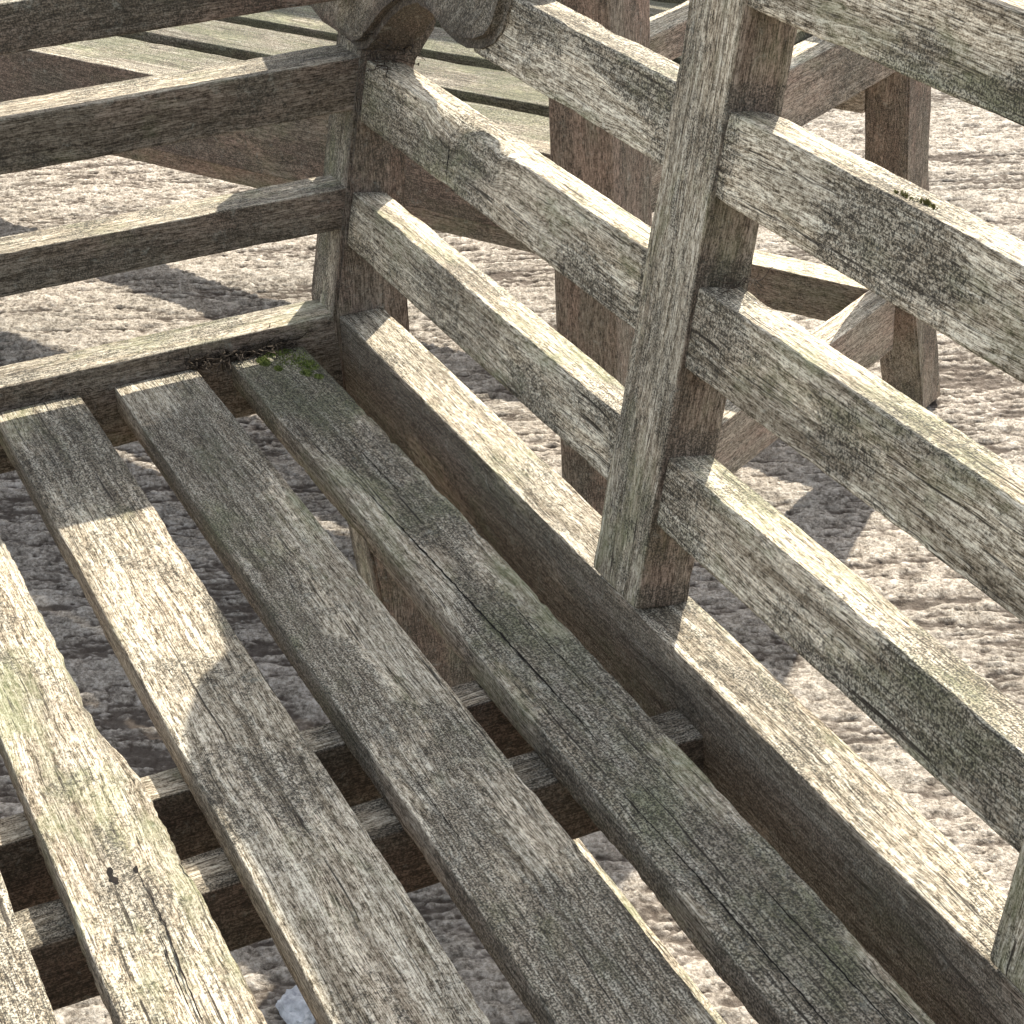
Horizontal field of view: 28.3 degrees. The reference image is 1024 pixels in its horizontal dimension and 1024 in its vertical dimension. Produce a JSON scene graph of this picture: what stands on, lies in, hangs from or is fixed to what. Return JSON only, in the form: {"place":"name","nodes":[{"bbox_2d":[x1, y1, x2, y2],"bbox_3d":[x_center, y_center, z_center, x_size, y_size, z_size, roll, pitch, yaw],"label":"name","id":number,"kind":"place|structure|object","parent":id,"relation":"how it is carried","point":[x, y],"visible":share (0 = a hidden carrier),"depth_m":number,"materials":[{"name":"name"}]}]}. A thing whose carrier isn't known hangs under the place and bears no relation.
{"place":"outdoors","nodes":[
{"label":"outdoors","id":0,"kind":"place"},
{"bbox_2d":[0,87,1023,1023],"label":"ground","id":1,"kind":"structure","parent":0,"point":[976,161],"depth_m":2.45,"materials":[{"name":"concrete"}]},
{"bbox_2d":[275,985,315,1023],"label":"stone","id":2,"kind":"object","parent":1,"relation":"on","point":[291,1006],"visible":0.75,"depth_m":1.68,"materials":[{"name":"grey stone"}]},
{"bbox_2d":[0,0,939,515],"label":"table","id":3,"kind":"object","parent":1,"relation":"on","point":[866,328],"visible":0.26,"depth_m":2.21,"materials":[{"name":"brown wood"}]},
{"bbox_2d":[0,0,1023,1023],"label":"slatted bench","id":4,"kind":"object","parent":1,"relation":"on","point":[516,660],"visible":1,"depth_m":1.12,"materials":[{"name":"grey wood"}]},
{"bbox_2d":[34,381,115,405],"bbox_3d":[-0.331,-0.088,1.531,0.064,0.010,0.017,-18,33,-26],"label":"plant debris","id":5,"kind":"object","parent":4,"relation":"on","point":[75,392],"visible":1,"depth_m":1.53,"materials":[{"name":"brown plant"}]},
{"bbox_2d":[170,324,307,376],"bbox_3d":[-0.213,-0.125,1.579,0.113,0.031,0.048,-15,31,-20],"label":"plant debris","id":6,"kind":"object","parent":4,"relation":"on","point":[280,344],"visible":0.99,"depth_m":1.57,"materials":[{"name":"brown plant"}]},
{"bbox_2d":[256,348,324,378],"bbox_3d":[-0.171,-0.113,1.561,0.042,0.003,0.072,-15,31,-20],"label":"moss","id":7,"kind":"object","parent":4,"relation":"on","point":[263,361],"visible":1,"depth_m":1.57,"materials":[{"name":"green plant"}]},
{"bbox_2d":[348,28,425,74],"bbox_3d":[-0.088,-0.339,1.493,0.052,0.034,0.066,-27,37,-36],"label":"plant debris","id":8,"kind":"object","parent":4,"relation":"on","point":[387,48],"visible":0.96,"depth_m":1.49,"materials":[{"name":"brown plant"}]},
{"bbox_2d":[713,266,773,301],"bbox_3d":[0.122,-0.126,1.106,0.038,0.016,0.026,-15,31,-20],"label":"plant debris","id":9,"kind":"object","parent":4,"relation":"on","point":[739,285],"visible":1,"depth_m":1.10,"materials":[{"name":"brown plant"}]},
{"bbox_2d":[894,189,937,209],"bbox_3d":[0.187,-0.147,0.949,0.009,0.005,0.033,-21,34,-29],"label":"moss","id":10,"kind":"object","parent":4,"relation":"on","point":[926,201],"visible":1,"depth_m":0.95,"materials":[{"name":"green plant"}]}
]}

